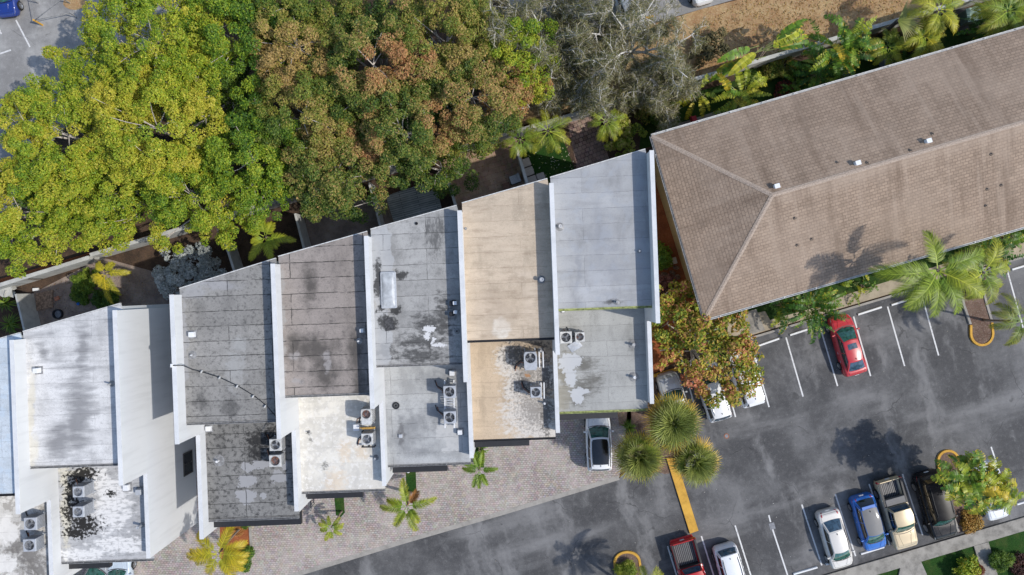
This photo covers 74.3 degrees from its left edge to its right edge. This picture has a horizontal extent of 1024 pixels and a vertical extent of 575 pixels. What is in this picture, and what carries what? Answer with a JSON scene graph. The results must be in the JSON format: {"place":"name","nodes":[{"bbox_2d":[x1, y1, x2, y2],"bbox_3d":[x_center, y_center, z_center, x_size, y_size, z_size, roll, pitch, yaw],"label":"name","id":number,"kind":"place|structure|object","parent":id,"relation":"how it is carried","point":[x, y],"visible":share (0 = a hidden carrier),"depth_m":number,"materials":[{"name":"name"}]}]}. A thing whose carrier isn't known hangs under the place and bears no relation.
{"place":"outdoors","nodes":[
{"label":"outdoors","id":0,"kind":"place"},
{"bbox_2d":[74,418,625,574],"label":"driveway","id":1,"kind":"structure","parent":0,"point":[534,470],"depth_m":51.98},
{"bbox_2d":[220,527,249,569],"bbox_3d":[-21.250,19.615,51.976,2.423,0.001,4.615,0,90,0],"label":"driveway bed","id":2,"kind":"object","parent":1,"relation":"on","point":[245,536],"visible":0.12,"depth_m":51.98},
{"bbox_2d":[186,527,248,574],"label":"palm tree","id":3,"kind":"object","parent":2,"relation":"on","point":[230,555],"visible":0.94,"depth_m":47.33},
{"bbox_2d":[406,472,415,492],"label":"grass patch","id":4,"kind":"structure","parent":1,"relation":"on","point":[411,480],"depth_m":51.97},
{"bbox_2d":[379,477,437,531],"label":"palm tree","id":5,"kind":"object","parent":4,"relation":"on","point":[411,514],"visible":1,"depth_m":48.40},
{"bbox_2d":[289,476,619,574],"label":"driveway edge","id":6,"kind":"object","parent":1,"relation":"on","point":[459,525],"visible":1,"depth_m":51.98,"materials":[{"name":"concrete"}]},
{"bbox_2d":[474,447,483,467],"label":"grass patch","id":7,"kind":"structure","parent":1,"relation":"on","point":[476,449],"depth_m":51.97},
{"bbox_2d":[462,450,497,488],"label":"palm tree","id":8,"kind":"object","parent":7,"relation":"on","point":[478,480],"visible":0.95,"depth_m":49.01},
{"bbox_2d":[583,418,613,470],"bbox_3d":[6.552,11.669,51.099,2.300,1.771,4.468,-2,90,0],"label":"parked suv","id":9,"kind":"object","parent":1,"relation":"on","point":[598,453],"visible":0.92,"depth_m":50.41,"materials":[{"name":"white paint"}]},
{"bbox_2d":[443,138,524,209],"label":"patio","id":10,"kind":"structure","parent":0,"point":[497,166],"depth_m":51.99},
{"bbox_2d":[453,115,502,159],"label":"tree","id":11,"kind":"object","parent":10,"relation":"on","point":[479,148],"visible":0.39,"depth_m":48.14,"materials":[{"name":"green plant"}]},
{"bbox_2d":[501,117,540,158],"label":"palm tree","id":12,"kind":"object","parent":10,"relation":"on","point":[518,145],"visible":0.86,"depth_m":47.96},
{"bbox_2d":[0,0,1023,574],"bbox_3d":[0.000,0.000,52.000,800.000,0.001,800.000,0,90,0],"label":"ground","id":13,"kind":"structure","parent":0,"point":[150,258],"depth_m":52.00,"materials":[{"name":"soil"}]},
{"bbox_2d":[0,332,80,574],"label":"townhouse","id":14,"kind":"structure","parent":13,"relation":"on","point":[15,559],"depth_m":46.00,"materials":[{"name":"white paint"}]},
{"bbox_2d":[0,256,103,289],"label":"boundary wall","id":15,"kind":"structure","parent":13,"relation":"on","point":[64,267],"depth_m":50.50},
{"bbox_2d":[9,303,197,574],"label":"townhouse","id":16,"kind":"structure","parent":13,"relation":"on","point":[92,395],"depth_m":44.10,"materials":[{"name":"white paint"}]},
{"bbox_2d":[32,258,184,324],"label":"yard","id":17,"kind":"structure","parent":13,"relation":"on","point":[152,296],"depth_m":51.99,"materials":[{"name":"concrete"}]},
{"bbox_2d":[15,294,40,330],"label":"yard wall","id":18,"kind":"structure","parent":17,"relation":"on","point":[28,312],"depth_m":50.94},
{"bbox_2d":[69,267,102,294],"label":"shrub","id":19,"kind":"object","parent":17,"relation":"on","point":[85,283],"visible":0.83,"depth_m":51.08,"materials":[{"name":"green plant"}]},
{"bbox_2d":[90,285,120,308],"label":"shrub","id":20,"kind":"object","parent":17,"relation":"on","point":[97,301],"visible":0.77,"depth_m":51.16,"materials":[{"name":"green plant"}]},
{"bbox_2d":[91,261,130,303],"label":"palm tree","id":21,"kind":"object","parent":17,"relation":"on","point":[99,279],"visible":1,"depth_m":49.33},
{"bbox_2d":[151,247,204,299],"bbox_3d":[-25.062,-0.676,50.612,4.220,2.843,4.128,17,90,0],"label":"shrub","id":22,"kind":"object","parent":13,"relation":"on","point":[164,276],"visible":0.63,"depth_m":50.08,"materials":[{"name":"grey plant"}]},
{"bbox_2d":[175,241,226,283],"bbox_3d":[-23.441,-1.561,50.459,3.616,3.137,3.434,-27,90,0],"label":"shrub","id":23,"kind":"object","parent":13,"relation":"on","point":[205,262],"visible":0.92,"depth_m":49.88,"materials":[{"name":"grey plant"}]},
{"bbox_2d":[169,258,310,538],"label":"townhouse","id":24,"kind":"structure","parent":13,"relation":"on","point":[221,325],"depth_m":43.40,"materials":[{"name":"white paint"}]},
{"bbox_2d":[0,0,504,259],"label":"tree bed","id":25,"kind":"object","parent":13,"relation":"on","point":[64,143],"depth_m":51.99,"materials":[{"name":"soil"}]},
{"bbox_2d":[0,145,90,278],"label":"tree","id":26,"kind":"object","parent":25,"relation":"on","point":[12,225],"visible":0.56,"depth_m":46.15,"materials":[{"name":"green plant"}]},
{"bbox_2d":[0,44,142,213],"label":"tree","id":27,"kind":"object","parent":25,"relation":"on","point":[48,168],"visible":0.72,"depth_m":44.86,"materials":[{"name":"green plant"}]},
{"bbox_2d":[41,146,155,255],"bbox_3d":[-28.606,-6.296,47.999,7.410,8.127,8.210,33,90,0],"label":"tree","id":28,"kind":"object","parent":25,"relation":"on","point":[88,216],"visible":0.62,"depth_m":46.00,"materials":[{"name":"green plant"}]},
{"bbox_2d":[81,62,229,206],"bbox_3d":[-23.568,-10.567,47.006,10.035,10.105,10.315,0,90,0],"label":"tree","id":29,"kind":"object","parent":25,"relation":"on","point":[191,99],"visible":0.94,"depth_m":43.76,"materials":[{"name":"green plant"}]},
{"bbox_2d":[77,0,243,126],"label":"tree","id":30,"kind":"object","parent":25,"relation":"on","point":[110,65],"visible":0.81,"depth_m":44.40,"materials":[{"name":"green plant"}]},
{"bbox_2d":[138,139,250,254],"bbox_3d":[-22.150,-6.328,47.898,8.337,8.318,8.113,0,90,0],"label":"tree","id":31,"kind":"object","parent":25,"relation":"on","point":[200,221],"visible":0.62,"depth_m":45.47,"materials":[{"name":"green plant"}]},
{"bbox_2d":[188,53,257,130],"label":"tree","id":32,"kind":"object","parent":25,"relation":"on","point":[230,83],"visible":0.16,"depth_m":48.06,"materials":[{"name":"green plant"}]},
{"bbox_2d":[181,0,305,101],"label":"tree","id":33,"kind":"object","parent":25,"relation":"on","point":[236,9],"visible":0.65,"depth_m":44.69,"materials":[{"name":"green plant"}]},
{"bbox_2d":[190,93,312,234],"bbox_3d":[-17.909,-8.502,47.474,7.599,9.178,8.707,31,90,0],"label":"tree","id":34,"kind":"object","parent":25,"relation":"on","point":[233,153],"visible":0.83,"depth_m":45.30,"materials":[{"name":"green plant"}]},
{"bbox_2d":[231,0,367,108],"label":"tree","id":35,"kind":"object","parent":25,"relation":"on","point":[323,12],"visible":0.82,"depth_m":44.43,"materials":[{"name":"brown plant"}]},
{"bbox_2d":[246,62,360,169],"bbox_3d":[-14.087,-11.633,47.286,8.063,9.461,7.371,0,90,0],"label":"tree","id":36,"kind":"object","parent":25,"relation":"on","point":[317,116],"visible":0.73,"depth_m":44.35,"materials":[{"name":"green plant"}]},
{"bbox_2d":[306,0,443,131],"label":"tree","id":37,"kind":"object","parent":25,"relation":"on","point":[381,79],"visible":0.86,"depth_m":44.01,"materials":[{"name":"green plant"}]},
{"bbox_2d":[343,79,449,193],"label":"tree","id":38,"kind":"object","parent":25,"relation":"on","point":[413,153],"visible":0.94,"depth_m":44.59,"materials":[{"name":"green plant"}]},
{"bbox_2d":[379,0,503,100],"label":"tree","id":39,"kind":"object","parent":25,"relation":"on","point":[472,23],"visible":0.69,"depth_m":44.16,"materials":[{"name":"green plant"}]},
{"bbox_2d":[240,211,296,260],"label":"palm tree","id":40,"kind":"object","parent":13,"relation":"on","point":[270,243],"visible":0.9,"depth_m":47.19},
{"bbox_2d":[89,125,536,256],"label":"boundary wall","id":41,"kind":"structure","parent":13,"relation":"on","point":[138,243],"depth_m":50.66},
{"bbox_2d":[270,231,384,510],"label":"townhouse","id":42,"kind":"structure","parent":13,"relation":"on","point":[320,347],"depth_m":43.40,"materials":[{"name":"white paint"}]},
{"bbox_2d":[279,118,396,223],"bbox_3d":[-11.883,-8.045,47.512,8.701,9.051,7.414,0,90,0],"label":"tree","id":43,"kind":"object","parent":13,"relation":"on","point":[338,186],"visible":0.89,"depth_m":45.18,"materials":[{"name":"green plant"}]},
{"bbox_2d":[305,192,390,245],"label":"brown yard","id":44,"kind":"structure","parent":13,"relation":"on","point":[325,229],"depth_m":51.99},
{"bbox_2d":[0,0,730,212],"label":"car park","id":45,"kind":"structure","parent":13,"relation":"on","point":[25,38],"depth_m":52.00,"materials":[{"name":"asphalt"}]},
{"bbox_2d":[0,0,23,18],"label":"parked car","id":46,"kind":"object","parent":45,"relation":"on","point":[11,8],"visible":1,"depth_m":51.19,"materials":[{"name":"blue paint"}]},
{"bbox_2d":[383,182,441,222],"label":"wooden deck","id":47,"kind":"structure","parent":13,"relation":"on","point":[407,203],"depth_m":51.78,"materials":[{"name":"grey wood"}]},
{"bbox_2d":[364,205,470,485],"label":"townhouse","id":48,"kind":"structure","parent":13,"relation":"on","point":[413,305],"depth_m":43.40,"materials":[{"name":"white paint"}]},
{"bbox_2d":[409,143,479,198],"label":"tree","id":49,"kind":"object","parent":13,"relation":"on","point":[450,173],"visible":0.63,"depth_m":48.04,"materials":[{"name":"green plant"}]},
{"bbox_2d":[420,43,552,145],"bbox_3d":[-1.659,-13.189,47.414,9.080,9.254,7.105,0,90,0],"label":"tree","id":50,"kind":"object","parent":13,"relation":"on","point":[461,113],"visible":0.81,"depth_m":44.97,"materials":[{"name":"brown plant"}]},
{"bbox_2d":[457,178,555,457],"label":"townhouse","id":51,"kind":"structure","parent":13,"relation":"on","point":[505,268],"depth_m":43.40,"materials":[{"name":"white paint"}]},
{"bbox_2d":[549,149,659,432],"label":"townhouse","id":52,"kind":"structure","parent":13,"relation":"on","point":[604,255],"depth_m":43.40,"materials":[{"name":"white paint"}]},
{"bbox_2d":[586,105,626,141],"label":"palm tree","id":53,"kind":"object","parent":13,"relation":"on","point":[608,131],"visible":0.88,"depth_m":47.78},
{"bbox_2d":[601,110,647,157],"bbox_3d":[8.259,-11.297,50.844,3.049,2.382,3.142,34,90,0],"label":"shrub","id":54,"kind":"object","parent":13,"relation":"on","point":[622,141],"visible":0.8,"depth_m":50.41,"materials":[{"name":"green plant"}]},
{"bbox_2d":[612,51,704,130],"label":"bare tree","id":55,"kind":"object","parent":13,"relation":"on","point":[667,120],"visible":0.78,"depth_m":47.98,"materials":[{"name":"grey plant"}]},
{"bbox_2d":[304,258,1023,574],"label":"asphalt lot","id":56,"kind":"structure","parent":13,"relation":"on","point":[807,437],"depth_m":51.99,"materials":[{"name":"asphalt"}]},
{"bbox_2d":[625,377,694,473],"bbox_3d":[10.770,10.852,51.980,5.012,0.001,7.628,-21,90,0],"label":"planting bed","id":57,"kind":"object","parent":56,"relation":"on","point":[636,417],"visible":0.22,"depth_m":51.98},
{"bbox_2d":[610,426,666,486],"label":"fan palm","id":58,"kind":"object","parent":57,"relation":"on","point":[644,463],"visible":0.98,"depth_m":46.82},
{"bbox_2d":[641,391,704,455],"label":"fan palm","id":59,"kind":"object","parent":57,"relation":"on","point":[674,423],"visible":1,"depth_m":45.12,"materials":[{"name":"plant"}]},
{"bbox_2d":[666,434,724,488],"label":"fan palm","id":60,"kind":"object","parent":57,"relation":"on","point":[699,470],"visible":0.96,"depth_m":46.59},
{"bbox_2d":[655,370,690,412],"bbox_3d":[12.348,8.717,51.179,2.180,1.611,4.715,-17,90,0],"label":"parked car","id":61,"kind":"object","parent":56,"relation":"on","point":[668,381],"visible":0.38,"depth_m":50.97,"materials":[{"name":"silver metal"}]},
{"bbox_2d":[667,458,697,533],"bbox_3d":[13.083,15.877,51.925,0.698,0.150,6.082,-17,90,0],"label":"yellow median","id":62,"kind":"object","parent":56,"relation":"on","point":[685,505],"visible":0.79,"depth_m":51.85,"materials":[{"name":"paint"}]},
{"bbox_2d":[670,534,704,574],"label":"pickup truck","id":63,"kind":"object","parent":56,"relation":"on","point":[685,553],"visible":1,"depth_m":51.23,"materials":[{"name":"red paint"}]},
{"bbox_2d":[696,360,731,422],"bbox_3d":[15.150,7.808,51.069,2.240,1.831,4.715,-17,90,0],"label":"parked suv","id":64,"kind":"object","parent":56,"relation":"on","point":[723,412],"visible":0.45,"depth_m":50.25,"materials":[{"name":"white paint"}]},
{"bbox_2d":[711,541,744,574],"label":"parked suv","id":65,"kind":"object","parent":56,"relation":"on","point":[726,557],"visible":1,"depth_m":50.42,"materials":[{"name":"white paint"}]},
{"bbox_2d":[724,345,764,407],"bbox_3d":[17.649,6.710,51.099,2.240,1.771,4.715,-17,90,0],"label":"parked suv","id":66,"kind":"object","parent":56,"relation":"on","point":[759,398],"visible":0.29,"depth_m":50.31,"materials":[{"name":"white paint"}]},
{"bbox_2d":[814,506,854,568],"bbox_3d":[24.500,19.080,51.239,2.180,1.491,4.616,-16,90,0],"label":"parked car","id":67,"kind":"object","parent":56,"relation":"on","point":[828,522],"visible":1,"depth_m":50.92,"materials":[{"name":"white paint"}]},
{"bbox_2d":[826,313,866,376],"bbox_3d":[25.451,4.362,51.239,2.180,1.491,4.735,-17,90,0],"label":"parked car","id":68,"kind":"object","parent":56,"relation":"on","point":[848,350],"visible":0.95,"depth_m":50.87,"materials":[{"name":"red paint"}]},
{"bbox_2d":[847,492,888,550],"bbox_3d":[27.038,17.832,51.179,2.160,1.611,4.369,-16,90,0],"label":"parked car","id":69,"kind":"object","parent":56,"relation":"on","point":[863,508],"visible":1,"depth_m":50.74,"materials":[{"name":"blue paint"}]},
{"bbox_2d":[873,473,917,549],"bbox_3d":[29.143,17.058,51.073,2.240,1.822,5.574,-16,90,0],"label":"pickup truck","id":70,"kind":"object","parent":56,"relation":"on","point":[889,492],"visible":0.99,"depth_m":50.88,"materials":[{"name":"beige paint"}]},
{"bbox_2d":[867,229,985,317],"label":"palm tree","id":71,"kind":"object","parent":56,"relation":"on","point":[940,286],"visible":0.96,"depth_m":42.08,"materials":[{"name":"plant"}]},
{"bbox_2d":[911,468,957,539],"bbox_3d":[32.111,16.504,51.034,2.380,1.901,5.265,-16,90,0],"label":"parked suv","id":72,"kind":"object","parent":56,"relation":"on","point":[939,515],"visible":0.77,"depth_m":50.69,"materials":[{"name":"black paint"}]},
{"bbox_2d":[936,449,977,531],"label":"parking island","id":73,"kind":"structure","parent":56,"relation":"on","point":[942,455],"depth_m":51.91,"materials":[{"name":"yellow paint"}]},
{"bbox_2d":[931,449,1000,509],"bbox_3d":[31.858,14.134,49.032,4.455,6.027,5.958,-23,90,0],"label":"broad leaved plant","id":74,"kind":"object","parent":73,"relation":"on","point":[966,485],"visible":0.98,"depth_m":46.51,"materials":[{"name":"plant"}]},
{"bbox_2d":[959,509,984,533],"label":"shrub","id":75,"kind":"object","parent":73,"relation":"on","point":[970,523],"visible":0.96,"depth_m":51.54,"materials":[{"name":"brown plant"}]},
{"bbox_2d":[941,236,1009,304],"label":"palm tree","id":76,"kind":"object","parent":56,"relation":"on","point":[989,282],"visible":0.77,"depth_m":44.18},
{"bbox_2d":[958,275,993,345],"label":"parking island","id":77,"kind":"structure","parent":56,"relation":"on","point":[976,312],"depth_m":51.91,"materials":[{"name":"yellow paint"}]},
{"bbox_2d":[982,292,1023,346],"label":"palm tree","id":78,"kind":"object","parent":77,"relation":"on","point":[1010,318],"visible":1,"depth_m":46.95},
{"bbox_2d":[951,455,1023,514],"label":"broad leaved plant","id":79,"kind":"object","parent":56,"relation":"on","point":[1004,496],"visible":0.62,"depth_m":46.93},
{"bbox_2d":[651,182,697,372],"bbox_3d":[11.692,-1.538,51.992,5.538,0.001,17.308,0,90,0],"label":"side bed","id":80,"kind":"object","parent":13,"relation":"on","point":[664,234],"visible":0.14,"depth_m":51.99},
{"bbox_2d":[651,279,764,408],"bbox_3d":[13.651,4.065,48.794,9.048,6.507,9.421,0,90,0],"label":"tree","id":81,"kind":"object","parent":13,"relation":"on","point":[697,344],"visible":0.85,"depth_m":47.42,"materials":[{"name":"green plant"}]},
{"bbox_2d":[487,0,953,129],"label":"dry verge","id":82,"kind":"structure","parent":13,"relation":"on","point":[692,18],"depth_m":51.99,"materials":[{"name":"brown plant"}]},
{"bbox_2d":[474,16,560,105],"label":"tree","id":83,"kind":"object","parent":82,"relation":"on","point":[530,40],"visible":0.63,"depth_m":45.47,"materials":[{"name":"green plant"}]},
{"bbox_2d":[477,0,624,82],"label":"bare tree","id":84,"kind":"object","parent":82,"relation":"on","point":[556,9],"visible":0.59,"depth_m":46.37,"materials":[{"name":"grey plant"}]},
{"bbox_2d":[528,15,639,124],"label":"bare tree","id":85,"kind":"object","parent":82,"relation":"on","point":[563,83],"visible":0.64,"depth_m":47.26,"materials":[{"name":"grey plant"}]},
{"bbox_2d":[552,0,709,114],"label":"bare tree","id":86,"kind":"object","parent":82,"relation":"on","point":[648,34],"visible":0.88,"depth_m":46.48,"materials":[{"name":"grey plant"}]},
{"bbox_2d":[688,26,729,67],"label":"shrub","id":87,"kind":"object","parent":82,"relation":"on","point":[716,48],"visible":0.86,"depth_m":50.91,"materials":[{"name":"brown plant"}]},
{"bbox_2d":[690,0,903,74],"bbox_3d":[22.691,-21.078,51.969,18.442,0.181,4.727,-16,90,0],"label":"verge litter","id":88,"kind":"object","parent":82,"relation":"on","point":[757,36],"visible":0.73,"depth_m":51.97,"materials":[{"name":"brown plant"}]},
{"bbox_2d":[708,19,814,82],"bbox_3d":[18.012,-17.176,50.006,8.216,4.012,2.008,-21,90,0],"label":"broad leaved plant","id":89,"kind":"object","parent":13,"relation":"on","point":[786,36],"visible":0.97,"depth_m":48.62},
{"bbox_2d":[537,0,986,131],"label":"boundary wall","id":90,"kind":"structure","parent":13,"relation":"on","point":[876,28],"depth_m":50.52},
{"bbox_2d":[728,242,1023,335],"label":"front walk","id":91,"kind":"structure","parent":13,"relation":"on","point":[884,288],"depth_m":51.98,"materials":[{"name":"beige concrete"}]},
{"bbox_2d":[521,131,573,184],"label":"back lawn","id":92,"kind":"structure","parent":0,"point":[564,162],"depth_m":51.99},
{"bbox_2d":[525,109,572,152],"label":"palm tree","id":93,"kind":"object","parent":92,"relation":"on","point":[543,136],"visible":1,"depth_m":47.54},
{"bbox_2d":[568,116,608,168],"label":"patio","id":94,"kind":"structure","parent":0,"point":[588,147],"depth_m":51.99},
{"bbox_2d":[639,0,1023,149],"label":"side lawn","id":95,"kind":"structure","parent":0,"point":[950,39],"depth_m":51.99,"materials":[{"name":"plant"}]},
{"bbox_2d":[676,73,715,119],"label":"broad leaved plant","id":96,"kind":"object","parent":95,"relation":"on","point":[702,99],"visible":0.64,"depth_m":49.78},
{"bbox_2d":[710,66,771,114],"bbox_3d":[16.633,-14.193,50.079,4.323,3.842,4.173,0,90,0],"label":"broad leaved plant","id":97,"kind":"object","parent":95,"relation":"on","point":[733,92],"visible":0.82,"depth_m":49.08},
{"bbox_2d":[788,48,842,89],"bbox_3d":[22.519,-15.850,50.614,3.243,2.772,3.800,-36,90,0],"label":"broad leaved plant","id":98,"kind":"object","parent":95,"relation":"on","point":[826,71],"visible":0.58,"depth_m":50.06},
{"bbox_2d":[801,14,884,79],"bbox_3d":[23.977,-16.900,49.486,5.876,5.028,5.360,0,90,0],"label":"broad leaved plant","id":99,"kind":"object","parent":95,"relation":"on","point":[848,49],"visible":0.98,"depth_m":47.94,"materials":[{"name":"plant"}]},
{"bbox_2d":[864,27,911,64],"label":"palm tree","id":100,"kind":"object","parent":95,"relation":"on","point":[891,37],"visible":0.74,"depth_m":49.38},
{"bbox_2d":[874,0,925,40],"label":"traveller palm","id":101,"kind":"object","parent":95,"relation":"on","point":[904,21],"visible":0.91,"depth_m":48.16,"materials":[{"name":"green plant"}]},
{"bbox_2d":[896,10,945,57],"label":"palm tree","id":102,"kind":"object","parent":95,"relation":"on","point":[919,39],"visible":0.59,"depth_m":48.37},
{"bbox_2d":[899,0,964,36],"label":"palm tree","id":103,"kind":"object","parent":95,"relation":"on","point":[952,20],"visible":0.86,"depth_m":47.22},
{"bbox_2d":[955,0,1023,41],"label":"broad leaved plant","id":104,"kind":"object","parent":95,"relation":"on","point":[979,36],"visible":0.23,"depth_m":49.67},
{"bbox_2d":[965,0,1023,36],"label":"palm tree","id":105,"kind":"object","parent":95,"relation":"on","point":[1017,16],"visible":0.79,"depth_m":47.63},
{"bbox_2d":[649,26,1023,320],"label":"apartment building","id":106,"kind":"structure","parent":0,"point":[812,188],"depth_m":45.50,"materials":[{"name":"tile"}]},
{"bbox_2d":[704,229,1022,339],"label":"front lawn","id":107,"kind":"structure","parent":0,"point":[769,309],"depth_m":51.98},
{"bbox_2d":[776,285,849,343],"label":"palm tree","id":108,"kind":"object","parent":107,"relation":"on","point":[802,304],"visible":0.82,"depth_m":48.92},
{"bbox_2d":[954,233,1023,278],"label":"broad leaved plant","id":109,"kind":"object","parent":107,"relation":"on","point":[984,243],"visible":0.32,"depth_m":48.77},
{"bbox_2d":[825,517,1023,574],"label":"sidewalk","id":110,"kind":"structure","parent":0,"point":[930,551],"depth_m":51.87,"materials":[{"name":"concrete"}]},
{"bbox_2d":[878,531,1023,574],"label":"lawn","id":111,"kind":"structure","parent":0,"point":[945,564],"depth_m":51.98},
{"bbox_2d":[898,542,997,574],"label":"garden walk","id":112,"kind":"structure","parent":111,"relation":"on","point":[982,551],"depth_m":51.87,"materials":[{"name":"concrete"}]},
{"bbox_2d":[952,554,981,574],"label":"shrub","id":113,"kind":"object","parent":111,"relation":"on","point":[963,568],"visible":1,"depth_m":51.21,"materials":[{"name":"green plant"}]},
{"bbox_2d":[987,548,1016,573],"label":"shrub","id":114,"kind":"object","parent":111,"relation":"on","point":[1000,561],"visible":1,"depth_m":51.36,"materials":[{"name":"green plant"}]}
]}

